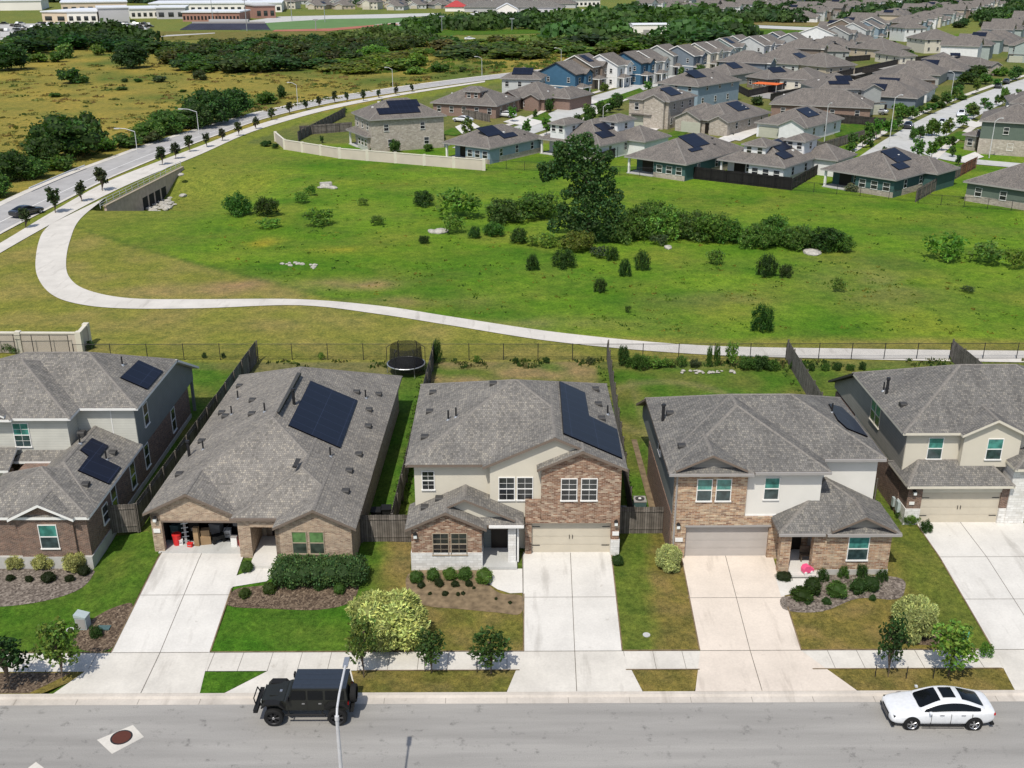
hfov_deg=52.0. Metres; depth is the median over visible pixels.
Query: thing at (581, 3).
warehouse
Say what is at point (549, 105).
tree
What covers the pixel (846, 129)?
lawn
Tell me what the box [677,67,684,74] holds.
tree
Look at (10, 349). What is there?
shrub
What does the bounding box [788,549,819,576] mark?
porch floor
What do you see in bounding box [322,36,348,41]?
tree
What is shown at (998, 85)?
parked car
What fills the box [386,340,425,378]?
trampoline
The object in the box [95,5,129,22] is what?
school building
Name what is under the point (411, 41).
tree
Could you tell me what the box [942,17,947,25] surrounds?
house
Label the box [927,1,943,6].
house
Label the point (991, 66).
house
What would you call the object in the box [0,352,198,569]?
suburban house
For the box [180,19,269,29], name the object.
grandstand
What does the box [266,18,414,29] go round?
sports field
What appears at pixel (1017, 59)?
garage door
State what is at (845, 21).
townhouse
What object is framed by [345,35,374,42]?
tree
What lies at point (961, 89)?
tree
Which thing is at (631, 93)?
lawn
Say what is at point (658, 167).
window
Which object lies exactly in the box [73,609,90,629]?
utility cabinet
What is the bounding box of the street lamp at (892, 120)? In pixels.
[888,94,902,147]
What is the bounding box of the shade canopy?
[752,82,783,89]
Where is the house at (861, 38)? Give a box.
[855,32,873,43]
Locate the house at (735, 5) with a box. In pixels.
[721,1,743,12]
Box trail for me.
[35,197,1023,361]
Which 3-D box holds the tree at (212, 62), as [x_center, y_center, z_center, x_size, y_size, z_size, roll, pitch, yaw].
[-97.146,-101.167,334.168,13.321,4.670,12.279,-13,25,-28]
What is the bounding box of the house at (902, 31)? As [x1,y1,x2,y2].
[889,21,927,41]
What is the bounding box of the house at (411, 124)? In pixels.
[351,97,446,151]
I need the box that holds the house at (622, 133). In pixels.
[538,113,671,159]
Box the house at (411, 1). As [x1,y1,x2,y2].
[407,0,427,4]
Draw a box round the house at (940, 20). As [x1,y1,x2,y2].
[922,11,943,27]
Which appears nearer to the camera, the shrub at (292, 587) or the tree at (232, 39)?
the shrub at (292, 587)
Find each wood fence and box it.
[107,503,139,533]
[135,340,258,531]
[297,108,345,140]
[299,122,351,133]
[360,515,410,542]
[391,340,434,514]
[463,109,489,121]
[599,148,617,160]
[607,339,634,533]
[619,507,663,532]
[693,167,791,189]
[739,85,748,96]
[748,82,784,96]
[770,87,800,100]
[786,339,877,499]
[791,165,817,189]
[822,129,880,146]
[829,59,897,74]
[835,114,885,125]
[839,73,860,79]
[845,55,870,61]
[851,60,920,79]
[862,67,881,72]
[915,55,930,60]
[915,165,961,201]
[950,339,982,363]
[960,156,977,175]
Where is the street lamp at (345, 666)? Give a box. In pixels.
[335,657,349,767]
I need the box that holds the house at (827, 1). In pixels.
[825,0,845,2]
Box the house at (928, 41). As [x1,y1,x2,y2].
[906,29,953,52]
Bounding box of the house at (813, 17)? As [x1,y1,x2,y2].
[792,11,821,21]
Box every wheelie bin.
[370,507,380,514]
[381,504,391,514]
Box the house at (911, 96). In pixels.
[871,79,927,108]
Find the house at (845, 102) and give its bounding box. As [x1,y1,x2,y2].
[769,88,873,116]
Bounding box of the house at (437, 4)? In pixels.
[427,0,447,8]
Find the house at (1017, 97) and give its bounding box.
[1004,91,1023,105]
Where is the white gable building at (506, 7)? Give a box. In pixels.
[496,3,517,13]
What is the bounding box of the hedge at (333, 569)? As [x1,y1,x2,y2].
[267,552,369,587]
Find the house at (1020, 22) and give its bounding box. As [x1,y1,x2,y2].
[991,18,1023,25]
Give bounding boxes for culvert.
[103,166,183,210]
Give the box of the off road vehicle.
[253,669,357,725]
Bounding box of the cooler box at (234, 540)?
[230,535,238,546]
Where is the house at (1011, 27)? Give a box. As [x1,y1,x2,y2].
[981,22,1016,33]
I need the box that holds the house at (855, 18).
[835,16,864,21]
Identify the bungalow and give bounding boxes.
[142,367,402,557]
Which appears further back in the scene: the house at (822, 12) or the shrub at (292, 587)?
the house at (822, 12)
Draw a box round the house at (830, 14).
[816,5,833,19]
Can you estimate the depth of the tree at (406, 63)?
333.64 m
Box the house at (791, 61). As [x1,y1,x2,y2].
[776,52,811,70]
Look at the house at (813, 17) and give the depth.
592.25 m
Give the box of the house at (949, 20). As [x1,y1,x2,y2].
[934,12,951,24]
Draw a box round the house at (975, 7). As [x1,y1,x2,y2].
[959,2,978,12]
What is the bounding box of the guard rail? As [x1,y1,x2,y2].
[99,161,180,208]
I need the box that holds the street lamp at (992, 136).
[989,118,1003,157]
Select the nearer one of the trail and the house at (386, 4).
the trail
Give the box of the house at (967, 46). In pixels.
[939,36,983,57]
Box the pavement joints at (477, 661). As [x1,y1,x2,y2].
[27,650,984,670]
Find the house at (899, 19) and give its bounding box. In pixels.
[891,16,922,25]
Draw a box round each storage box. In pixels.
[169,522,182,537]
[186,542,192,547]
[188,523,199,536]
[208,523,223,533]
[223,527,231,537]
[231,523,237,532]
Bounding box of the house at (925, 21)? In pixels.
[905,14,928,30]
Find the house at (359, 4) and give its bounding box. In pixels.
[357,0,363,7]
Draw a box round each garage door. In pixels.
[531,523,610,551]
[633,116,642,125]
[681,121,700,132]
[684,527,767,555]
[758,126,778,138]
[871,105,884,114]
[918,492,1000,521]
[1008,56,1022,62]
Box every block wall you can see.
[0,322,91,352]
[274,131,485,170]
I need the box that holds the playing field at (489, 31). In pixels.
[434,29,540,34]
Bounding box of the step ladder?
[181,523,189,543]
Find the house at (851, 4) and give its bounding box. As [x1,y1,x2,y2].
[844,1,861,9]
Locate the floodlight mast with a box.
[242,0,246,30]
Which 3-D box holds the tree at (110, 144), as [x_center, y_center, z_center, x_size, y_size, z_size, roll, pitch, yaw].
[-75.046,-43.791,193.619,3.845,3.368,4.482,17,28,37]
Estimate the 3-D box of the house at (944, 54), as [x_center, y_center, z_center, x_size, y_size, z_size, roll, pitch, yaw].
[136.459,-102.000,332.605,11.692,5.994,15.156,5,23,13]
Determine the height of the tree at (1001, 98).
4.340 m
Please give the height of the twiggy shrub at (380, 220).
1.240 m
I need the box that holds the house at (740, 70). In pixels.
[710,62,762,83]
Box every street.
[0,701,1023,767]
[452,75,675,147]
[861,79,1023,155]
[924,152,1020,166]
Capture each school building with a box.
[40,8,75,22]
[59,0,126,8]
[65,8,98,22]
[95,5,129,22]
[128,5,156,18]
[148,0,283,11]
[155,5,188,18]
[181,9,250,21]
[245,3,275,18]
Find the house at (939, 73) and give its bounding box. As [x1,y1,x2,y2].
[898,60,949,84]
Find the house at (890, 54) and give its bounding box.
[874,48,917,63]
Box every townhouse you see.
[538,60,593,91]
[564,53,607,89]
[593,52,633,87]
[618,50,655,84]
[636,49,670,82]
[650,43,682,75]
[669,44,707,74]
[691,41,723,67]
[706,40,735,57]
[716,36,747,52]
[730,34,746,40]
[738,35,775,53]
[760,34,786,49]
[769,31,785,37]
[778,32,812,42]
[799,25,837,39]
[827,18,854,27]
[829,25,858,42]
[845,21,874,37]
[861,16,891,36]
[862,20,887,38]
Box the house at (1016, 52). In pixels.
[1007,38,1023,62]
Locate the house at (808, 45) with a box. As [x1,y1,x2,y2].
[776,38,828,53]
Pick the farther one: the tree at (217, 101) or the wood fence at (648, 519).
the tree at (217, 101)
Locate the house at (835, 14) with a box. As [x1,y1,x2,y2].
[832,11,838,18]
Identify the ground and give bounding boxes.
[0,0,1023,693]
[751,64,897,98]
[754,21,818,25]
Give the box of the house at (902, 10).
[881,8,911,13]
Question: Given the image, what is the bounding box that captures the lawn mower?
[211,524,228,544]
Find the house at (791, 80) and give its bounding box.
[779,67,825,88]
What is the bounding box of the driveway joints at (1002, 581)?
[960,522,1023,649]
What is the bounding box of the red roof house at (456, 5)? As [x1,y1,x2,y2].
[445,0,465,10]
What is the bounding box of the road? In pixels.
[0,70,538,231]
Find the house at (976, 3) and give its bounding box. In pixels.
[958,1,981,7]
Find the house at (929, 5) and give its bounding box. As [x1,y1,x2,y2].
[919,2,935,8]
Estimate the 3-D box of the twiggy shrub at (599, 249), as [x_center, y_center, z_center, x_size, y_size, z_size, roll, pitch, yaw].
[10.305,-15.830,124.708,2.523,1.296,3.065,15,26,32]
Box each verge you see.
[0,668,1013,693]
[200,672,263,692]
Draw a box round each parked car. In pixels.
[8,205,43,216]
[453,115,473,121]
[500,110,516,117]
[878,108,888,114]
[880,685,995,730]
[902,121,913,128]
[956,109,966,116]
[994,83,1002,87]
[1002,78,1009,83]
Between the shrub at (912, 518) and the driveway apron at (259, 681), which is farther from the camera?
the shrub at (912, 518)
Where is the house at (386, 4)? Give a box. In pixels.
[383,0,407,8]
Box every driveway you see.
[111,553,242,652]
[456,122,479,133]
[504,116,541,125]
[523,552,621,650]
[682,556,800,649]
[719,134,741,141]
[734,128,756,140]
[918,522,1023,648]
[952,118,981,127]
[955,152,983,161]
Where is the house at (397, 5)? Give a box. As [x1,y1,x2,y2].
[387,1,408,9]
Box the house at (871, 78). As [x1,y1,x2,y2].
[855,74,887,82]
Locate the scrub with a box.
[0,33,883,181]
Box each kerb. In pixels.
[0,69,540,205]
[0,78,497,233]
[0,690,1023,705]
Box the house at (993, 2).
[984,0,995,7]
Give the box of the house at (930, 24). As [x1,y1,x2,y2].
[927,21,933,30]
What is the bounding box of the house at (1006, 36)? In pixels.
[993,32,1017,40]
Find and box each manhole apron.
[28,762,42,767]
[98,725,143,753]
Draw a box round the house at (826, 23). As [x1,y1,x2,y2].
[817,19,840,25]
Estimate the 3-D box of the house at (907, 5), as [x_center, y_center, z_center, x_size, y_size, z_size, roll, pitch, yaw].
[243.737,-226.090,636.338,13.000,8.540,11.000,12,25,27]
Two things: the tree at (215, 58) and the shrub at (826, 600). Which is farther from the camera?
the tree at (215, 58)
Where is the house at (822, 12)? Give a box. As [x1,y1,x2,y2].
[804,6,827,20]
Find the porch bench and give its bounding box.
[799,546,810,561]
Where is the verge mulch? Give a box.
[0,673,69,692]
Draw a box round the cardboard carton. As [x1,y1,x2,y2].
[192,526,200,545]
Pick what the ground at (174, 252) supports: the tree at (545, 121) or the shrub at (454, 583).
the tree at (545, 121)
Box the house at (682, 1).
[673,0,688,2]
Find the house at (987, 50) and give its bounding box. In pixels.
[964,35,995,59]
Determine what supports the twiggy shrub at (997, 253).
on the ground at (174, 252)
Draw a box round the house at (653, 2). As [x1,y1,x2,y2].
[636,0,658,7]
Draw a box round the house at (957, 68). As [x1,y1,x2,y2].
[905,56,970,79]
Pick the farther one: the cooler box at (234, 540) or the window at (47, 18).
the window at (47, 18)
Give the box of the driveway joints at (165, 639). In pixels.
[112,553,208,691]
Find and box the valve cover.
[643,632,649,636]
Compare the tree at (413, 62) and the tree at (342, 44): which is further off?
the tree at (342, 44)
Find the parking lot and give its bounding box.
[0,22,149,39]
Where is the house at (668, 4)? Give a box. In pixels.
[666,2,688,6]
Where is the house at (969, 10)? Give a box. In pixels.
[965,7,971,17]
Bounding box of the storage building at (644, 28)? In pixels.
[629,23,668,34]
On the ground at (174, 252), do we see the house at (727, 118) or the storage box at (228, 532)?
the house at (727, 118)
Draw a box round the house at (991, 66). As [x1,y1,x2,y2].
[953,56,1002,75]
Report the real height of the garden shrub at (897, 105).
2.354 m
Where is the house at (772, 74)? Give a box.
[745,67,793,87]
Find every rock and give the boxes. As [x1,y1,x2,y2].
[320,183,330,187]
[433,228,447,233]
[664,245,671,249]
[803,248,821,255]
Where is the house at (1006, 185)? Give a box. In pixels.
[963,163,1023,209]
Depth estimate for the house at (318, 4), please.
747.26 m
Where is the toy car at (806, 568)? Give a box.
[801,563,813,574]
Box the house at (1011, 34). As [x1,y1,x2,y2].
[990,30,1021,39]
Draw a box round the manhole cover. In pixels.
[110,730,132,744]
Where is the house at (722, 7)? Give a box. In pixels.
[708,3,726,10]
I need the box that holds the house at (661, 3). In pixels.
[657,0,666,7]
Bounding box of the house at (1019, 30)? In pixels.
[1002,21,1023,37]
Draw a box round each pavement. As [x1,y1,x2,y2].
[0,81,484,252]
[0,650,1002,671]
[444,87,612,146]
[540,99,627,135]
[850,75,1023,152]
[932,121,981,158]
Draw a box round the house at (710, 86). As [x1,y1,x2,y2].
[655,68,741,105]
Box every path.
[161,33,212,36]
[232,568,272,586]
[489,569,522,592]
[776,577,815,595]
[1004,523,1023,547]
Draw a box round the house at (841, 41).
[821,36,856,49]
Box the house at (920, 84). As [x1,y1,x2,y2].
[873,74,937,102]
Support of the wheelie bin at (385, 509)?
on the ground at (174, 252)
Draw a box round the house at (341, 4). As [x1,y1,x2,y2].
[331,0,354,9]
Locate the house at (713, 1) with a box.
[699,0,722,3]
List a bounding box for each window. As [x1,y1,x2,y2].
[11,423,32,447]
[37,525,60,549]
[45,16,51,20]
[57,16,64,20]
[101,501,109,525]
[110,485,118,504]
[129,460,137,490]
[142,401,150,427]
[143,441,151,469]
[170,406,177,433]
[291,531,308,554]
[308,531,325,554]
[384,124,388,131]
[420,122,424,128]
[421,471,435,490]
[424,137,428,143]
[432,533,449,555]
[450,533,467,555]
[467,149,471,156]
[475,150,479,157]
[482,151,486,158]
[498,477,514,500]
[515,145,518,152]
[516,477,532,500]
[560,478,577,501]
[580,478,597,501]
[656,164,661,172]
[657,443,660,456]
[665,166,671,173]
[675,167,681,175]
[695,479,712,501]
[714,479,731,501]
[746,146,751,152]
[751,167,757,173]
[757,147,762,153]
[762,169,768,174]
[762,477,780,500]
[773,170,779,175]
[796,142,801,149]
[845,537,870,560]
[859,179,865,187]
[868,399,875,423]
[870,180,877,189]
[873,404,880,429]
[882,182,889,191]
[903,179,907,188]
[925,437,944,459]
[967,138,972,145]
[974,187,981,196]
[984,438,1004,460]
[999,191,1006,200]
[1003,127,1009,134]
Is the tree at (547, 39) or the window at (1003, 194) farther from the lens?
the tree at (547, 39)
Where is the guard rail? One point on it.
(138, 184)
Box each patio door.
[460,146,465,156]
[642,160,652,171]
[734,163,745,171]
[839,173,851,184]
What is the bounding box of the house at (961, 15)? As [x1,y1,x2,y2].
[948,9,963,18]
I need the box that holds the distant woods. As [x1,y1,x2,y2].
[2,0,1023,43]
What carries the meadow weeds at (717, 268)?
on the ground at (174, 252)
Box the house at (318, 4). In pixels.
[308,0,331,9]
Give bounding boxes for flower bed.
[0,569,94,605]
[72,603,132,651]
[227,582,358,609]
[406,570,522,614]
[780,575,905,611]
[884,630,948,644]
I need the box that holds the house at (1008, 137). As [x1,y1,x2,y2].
[977,103,1023,156]
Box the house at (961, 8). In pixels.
[942,4,967,17]
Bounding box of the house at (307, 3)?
[305,0,332,7]
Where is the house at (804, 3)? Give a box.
[796,1,818,5]
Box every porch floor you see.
[251,536,276,567]
[483,547,516,568]
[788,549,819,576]
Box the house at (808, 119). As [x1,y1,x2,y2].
[754,105,844,138]
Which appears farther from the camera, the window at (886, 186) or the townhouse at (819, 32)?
the townhouse at (819, 32)
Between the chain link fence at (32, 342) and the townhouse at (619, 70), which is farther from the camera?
the townhouse at (619, 70)
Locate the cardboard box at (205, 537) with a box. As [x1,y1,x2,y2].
[200,527,211,544]
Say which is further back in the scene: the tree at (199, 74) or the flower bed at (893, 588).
the tree at (199, 74)
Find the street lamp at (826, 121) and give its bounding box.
[824,102,831,140]
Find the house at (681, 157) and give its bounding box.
[624,133,743,180]
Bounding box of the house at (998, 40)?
[959,30,1005,53]
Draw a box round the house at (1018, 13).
[1012,11,1023,17]
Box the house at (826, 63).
[798,52,857,73]
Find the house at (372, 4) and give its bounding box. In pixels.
[362,0,383,9]
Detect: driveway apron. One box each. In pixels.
[53,653,208,693]
[225,670,353,692]
[507,651,641,691]
[695,650,856,690]
[995,649,1023,689]
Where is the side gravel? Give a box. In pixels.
[631,439,654,506]
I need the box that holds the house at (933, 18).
[914,12,938,28]
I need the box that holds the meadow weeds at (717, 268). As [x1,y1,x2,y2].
[164,160,1023,334]
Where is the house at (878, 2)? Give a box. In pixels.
[862,0,881,3]
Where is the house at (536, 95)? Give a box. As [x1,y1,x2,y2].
[504,81,593,110]
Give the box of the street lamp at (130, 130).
[114,128,137,152]
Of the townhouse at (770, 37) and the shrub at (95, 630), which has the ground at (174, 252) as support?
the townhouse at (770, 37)
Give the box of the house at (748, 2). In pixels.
[735,0,755,6]
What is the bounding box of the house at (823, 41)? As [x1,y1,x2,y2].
[814,39,848,48]
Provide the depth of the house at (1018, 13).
542.02 m
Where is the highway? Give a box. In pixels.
[758,25,812,29]
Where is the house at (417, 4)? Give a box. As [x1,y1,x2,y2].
[409,0,426,8]
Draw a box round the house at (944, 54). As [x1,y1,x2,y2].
[921,52,961,62]
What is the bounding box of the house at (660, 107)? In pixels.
[626,85,697,129]
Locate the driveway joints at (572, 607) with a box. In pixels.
[522,553,576,690]
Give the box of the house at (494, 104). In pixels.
[430,86,520,118]
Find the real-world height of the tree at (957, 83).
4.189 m
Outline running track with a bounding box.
[274,24,397,30]
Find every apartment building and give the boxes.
[446,0,487,4]
[464,1,518,11]
[496,0,525,3]
[514,1,565,11]
[537,0,577,7]
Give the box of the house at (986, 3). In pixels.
[973,0,990,5]
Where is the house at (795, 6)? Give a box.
[782,4,806,8]
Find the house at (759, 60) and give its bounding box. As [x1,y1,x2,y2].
[717,50,777,69]
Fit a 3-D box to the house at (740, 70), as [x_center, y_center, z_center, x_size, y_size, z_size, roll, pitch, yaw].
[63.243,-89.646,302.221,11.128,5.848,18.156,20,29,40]
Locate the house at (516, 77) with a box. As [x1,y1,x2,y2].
[500,67,547,92]
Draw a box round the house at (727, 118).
[673,100,771,135]
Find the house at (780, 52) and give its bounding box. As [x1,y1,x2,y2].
[764,47,813,58]
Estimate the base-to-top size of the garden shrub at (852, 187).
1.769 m
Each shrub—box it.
[0,344,19,352]
[5,574,15,581]
[24,575,33,581]
[39,570,56,582]
[64,574,74,581]
[76,564,90,575]
[86,341,94,349]
[88,625,102,638]
[221,190,252,217]
[237,587,251,599]
[240,560,254,572]
[253,196,280,216]
[254,218,280,227]
[259,140,272,146]
[261,581,277,594]
[285,582,297,589]
[293,191,309,201]
[301,207,334,224]
[303,184,315,193]
[313,581,326,591]
[317,352,324,358]
[333,582,345,594]
[356,197,368,204]
[370,215,386,223]
[408,569,423,583]
[412,190,434,207]
[417,581,424,588]
[418,235,429,242]
[423,143,433,150]
[426,567,440,582]
[431,338,442,363]
[432,186,483,215]
[434,578,443,586]
[442,566,456,580]
[442,590,448,595]
[443,212,467,230]
[451,580,459,587]
[456,566,471,580]
[465,579,472,586]
[467,226,480,238]
[474,355,480,362]
[474,567,493,584]
[482,221,503,236]
[483,197,527,224]
[509,227,527,243]
[515,191,566,218]
[524,232,557,246]
[525,253,539,269]
[542,357,549,362]
[550,248,576,269]
[557,230,596,251]
[585,356,593,363]
[589,245,607,257]
[593,277,607,292]
[599,82,609,90]
[605,246,619,261]
[607,215,637,244]
[611,553,623,565]
[615,202,661,241]
[617,344,629,365]
[618,258,631,275]
[625,355,636,367]
[631,352,650,370]
[633,249,650,270]
[636,198,664,216]
[638,204,687,241]
[647,355,662,367]
[648,234,669,245]
[661,357,675,366]
[673,209,708,242]
[676,355,687,365]
[689,358,701,367]
[691,211,736,241]
[705,249,725,261]
[706,345,712,366]
[708,217,743,242]
[713,343,720,365]
[725,340,739,363]
[738,222,777,249]
[738,355,755,369]
[749,302,775,331]
[750,95,763,105]
[750,213,793,246]
[753,354,773,370]
[755,252,780,276]
[766,358,780,370]
[775,571,790,581]
[776,223,816,249]
[778,263,793,277]
[789,585,815,602]
[800,226,851,252]
[803,576,821,595]
[806,363,814,370]
[816,567,829,582]
[820,363,830,370]
[821,597,832,604]
[825,580,848,598]
[827,233,856,252]
[831,362,841,370]
[832,276,848,289]
[837,565,849,578]
[843,182,857,191]
[845,363,855,370]
[847,577,867,595]
[856,563,868,578]
[858,361,866,369]
[863,574,881,592]
[866,137,874,146]
[869,594,875,601]
[875,568,888,582]
[891,102,903,108]
[895,512,901,518]
[904,515,920,525]
[917,105,924,112]
[919,519,933,533]
[922,231,970,261]
[930,94,940,101]
[936,101,946,107]
[957,93,967,99]
[960,285,975,292]
[965,240,1007,261]
[979,641,994,657]
[991,67,1007,75]
[1003,13,1012,18]
[1004,248,1023,268]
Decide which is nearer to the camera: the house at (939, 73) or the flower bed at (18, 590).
the flower bed at (18, 590)
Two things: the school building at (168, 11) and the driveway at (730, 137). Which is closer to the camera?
the driveway at (730, 137)
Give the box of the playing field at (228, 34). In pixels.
[155,31,333,39]
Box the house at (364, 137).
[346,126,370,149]
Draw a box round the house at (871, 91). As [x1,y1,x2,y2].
[860,81,886,114]
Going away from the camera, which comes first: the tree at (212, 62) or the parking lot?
the tree at (212, 62)
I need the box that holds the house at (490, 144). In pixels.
[442,123,540,163]
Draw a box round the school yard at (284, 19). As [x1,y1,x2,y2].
[249,13,434,22]
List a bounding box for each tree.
[0,36,27,44]
[0,44,31,69]
[0,148,31,181]
[0,174,13,196]
[0,635,31,688]
[5,30,41,38]
[6,38,51,52]
[14,156,49,179]
[18,207,30,227]
[20,34,40,38]
[20,111,108,156]
[22,135,66,162]
[25,36,57,48]
[28,52,47,61]
[29,616,80,680]
[43,154,76,170]
[44,186,60,212]
[47,35,67,43]
[48,92,60,96]
[49,50,65,61]
[54,34,89,49]
[55,43,73,58]
[55,67,81,83]
[73,180,86,200]
[74,111,109,149]
[76,74,90,82]
[79,33,110,44]
[84,33,126,45]
[89,43,105,54]
[93,167,108,190]
[96,137,117,150]
[100,38,125,51]
[108,42,150,67]
[112,133,143,147]
[115,37,154,51]
[115,86,128,89]
[128,119,166,141]
[134,130,164,141]
[143,40,174,52]
[146,109,188,133]
[152,75,166,81]
[154,46,176,56]
[154,50,189,63]
[155,146,165,164]
[159,46,184,53]
[168,58,190,69]
[168,105,191,127]
[169,41,191,46]
[169,142,180,157]
[176,52,202,61]
[179,60,215,72]
[180,87,234,123]
[181,100,213,128]
[183,135,193,150]
[184,43,212,50]
[188,47,213,55]
[191,58,222,71]
[191,68,206,79]
[195,38,219,43]
[199,40,212,44]
[199,47,219,54]
[201,55,220,60]
[202,133,209,145]
[203,54,221,58]
[207,42,231,49]
[215,55,249,72]
[215,56,251,70]
[216,49,233,55]
[218,128,225,140]
[219,37,238,43]
[220,40,240,44]
[221,87,253,117]
[223,45,248,51]
[233,50,262,55]
[234,121,242,133]
[240,37,262,41]
[240,39,259,47]
[248,45,266,55]
[248,56,273,71]
[252,116,259,127]
[254,37,277,41]
[254,40,274,47]
[254,90,278,103]
[259,43,279,49]
[261,33,283,40]
[263,47,288,56]
[267,54,304,69]
[267,107,275,118]
[269,43,288,48]
[270,53,293,58]
[272,40,291,45]
[277,84,286,97]
[280,36,299,42]
[286,101,292,111]
[287,42,315,53]
[288,41,312,47]
[290,54,311,68]
[298,49,327,56]
[299,37,316,42]
[302,57,340,68]
[302,99,307,107]
[305,33,323,39]
[305,51,326,59]
[305,62,344,65]
[314,44,343,51]
[316,63,346,71]
[316,96,321,104]
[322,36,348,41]
[323,50,343,59]
[330,42,348,48]
[331,90,336,100]
[335,58,361,62]
[335,62,370,67]
[336,44,349,51]
[336,51,364,59]
[339,66,379,73]
[344,612,377,677]
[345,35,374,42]
[347,45,358,51]
[348,60,372,65]
[349,41,370,47]
[350,45,366,52]
[356,44,389,54]
[360,38,379,42]
[360,89,365,100]
[362,40,389,47]
[362,56,383,59]
[365,51,394,56]
[370,56,389,65]
[372,62,411,69]
[382,39,413,49]
[382,51,412,56]
[384,58,411,70]
[386,42,404,50]
[388,35,416,40]
[389,139,400,150]
[396,38,417,47]
[403,47,433,53]
[405,58,422,66]
[406,52,428,65]
[406,66,424,73]
[413,35,434,46]
[414,628,445,672]
[424,35,464,45]
[425,38,455,49]
[425,47,435,53]
[428,62,450,71]
[432,49,477,59]
[436,44,491,52]
[451,41,480,45]
[461,117,474,132]
[467,38,493,44]
[467,625,512,673]
[470,48,482,55]
[479,42,508,45]
[484,48,539,57]
[487,35,518,42]
[488,41,529,50]
[508,106,516,117]
[512,47,555,57]
[516,46,547,49]
[521,39,550,48]
[522,118,531,131]
[536,132,628,242]
[540,117,550,134]
[543,36,563,43]
[543,43,583,52]
[544,98,553,110]
[551,39,589,45]
[554,45,599,56]
[562,33,612,45]
[573,113,582,119]
[582,103,590,111]
[583,106,596,118]
[583,115,591,120]
[593,46,619,55]
[596,40,643,52]
[596,101,607,114]
[597,39,618,46]
[605,98,615,111]
[610,32,642,41]
[611,92,620,100]
[613,95,623,108]
[620,34,671,43]
[628,33,669,48]
[629,40,657,50]
[643,81,652,89]
[656,32,685,45]
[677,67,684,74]
[684,28,734,42]
[696,64,705,68]
[844,142,856,151]
[848,132,859,145]
[858,134,868,147]
[864,121,875,143]
[873,118,883,138]
[877,612,911,675]
[882,119,897,136]
[894,104,911,117]
[895,117,904,131]
[906,105,919,116]
[909,126,918,138]
[910,137,925,154]
[917,125,925,136]
[923,103,937,113]
[925,118,941,134]
[925,141,938,156]
[930,618,978,676]
[934,135,951,150]
[940,93,952,104]
[940,117,955,134]
[949,136,956,145]
[949,145,956,155]
[951,84,964,95]
[951,87,959,103]
[952,80,964,89]
[953,22,963,27]
[954,20,967,27]
[955,70,980,83]
[955,155,961,164]
[956,115,969,128]
[965,102,976,115]
[968,103,981,117]
[969,64,988,74]
[973,78,981,94]
[978,97,988,105]
[980,72,993,82]
[981,10,991,20]
[983,101,993,109]
[985,16,995,21]
[992,78,1002,84]
[994,94,999,103]
[997,93,1008,104]
[1000,87,1010,94]
[1008,65,1023,78]
[1008,69,1017,78]
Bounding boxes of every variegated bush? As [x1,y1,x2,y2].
[344,587,430,652]
[655,543,682,573]
[890,594,939,645]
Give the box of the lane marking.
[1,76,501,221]
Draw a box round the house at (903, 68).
[872,63,937,84]
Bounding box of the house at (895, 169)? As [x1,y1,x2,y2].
[820,147,960,197]
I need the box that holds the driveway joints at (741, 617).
[691,556,783,689]
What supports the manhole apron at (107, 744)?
on the street at (715, 735)
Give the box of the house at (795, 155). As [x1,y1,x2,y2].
[716,133,857,177]
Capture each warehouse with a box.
[0,0,48,10]
[572,0,599,6]
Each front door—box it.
[484,529,516,547]
[705,123,708,133]
[791,537,811,548]
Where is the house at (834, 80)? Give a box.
[798,72,863,94]
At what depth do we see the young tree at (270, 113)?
230.53 m
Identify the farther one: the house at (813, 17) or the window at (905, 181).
the house at (813, 17)
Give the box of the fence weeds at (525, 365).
[266,356,1023,503]
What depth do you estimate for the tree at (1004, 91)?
264.90 m
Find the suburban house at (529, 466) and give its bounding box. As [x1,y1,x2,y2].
[404,379,627,569]
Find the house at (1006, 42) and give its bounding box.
[1002,39,1012,51]
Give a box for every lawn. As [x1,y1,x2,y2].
[0,531,159,651]
[211,542,522,651]
[444,128,461,135]
[532,112,551,120]
[593,88,643,105]
[613,533,698,650]
[668,130,686,140]
[760,29,800,34]
[785,525,990,649]
[834,117,883,136]
[948,131,966,140]
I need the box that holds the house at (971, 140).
[962,129,980,150]
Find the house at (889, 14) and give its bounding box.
[875,9,906,19]
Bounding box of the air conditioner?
[633,496,646,506]
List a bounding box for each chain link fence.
[0,335,69,353]
[72,342,1019,359]
[499,160,654,176]
[791,181,919,200]
[918,193,1017,210]
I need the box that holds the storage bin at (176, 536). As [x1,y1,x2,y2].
[171,531,180,545]
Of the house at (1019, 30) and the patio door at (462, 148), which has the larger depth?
the house at (1019, 30)
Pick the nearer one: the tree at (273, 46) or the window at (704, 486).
the window at (704, 486)
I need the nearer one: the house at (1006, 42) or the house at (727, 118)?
the house at (727, 118)
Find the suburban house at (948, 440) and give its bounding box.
[828,364,1023,524]
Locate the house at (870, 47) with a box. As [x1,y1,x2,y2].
[849,37,911,57]
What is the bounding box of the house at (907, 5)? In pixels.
[902,3,926,9]
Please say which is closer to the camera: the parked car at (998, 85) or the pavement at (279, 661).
the pavement at (279, 661)
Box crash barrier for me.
[29,165,84,188]
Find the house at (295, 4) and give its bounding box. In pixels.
[284,0,300,8]
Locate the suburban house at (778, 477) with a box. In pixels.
[636,394,901,574]
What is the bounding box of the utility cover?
[98,625,110,629]
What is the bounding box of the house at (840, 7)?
[823,3,846,17]
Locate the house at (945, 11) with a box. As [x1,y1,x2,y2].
[931,8,956,22]
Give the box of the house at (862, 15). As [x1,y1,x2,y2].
[850,12,879,18]
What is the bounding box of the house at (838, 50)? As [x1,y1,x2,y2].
[826,40,850,59]

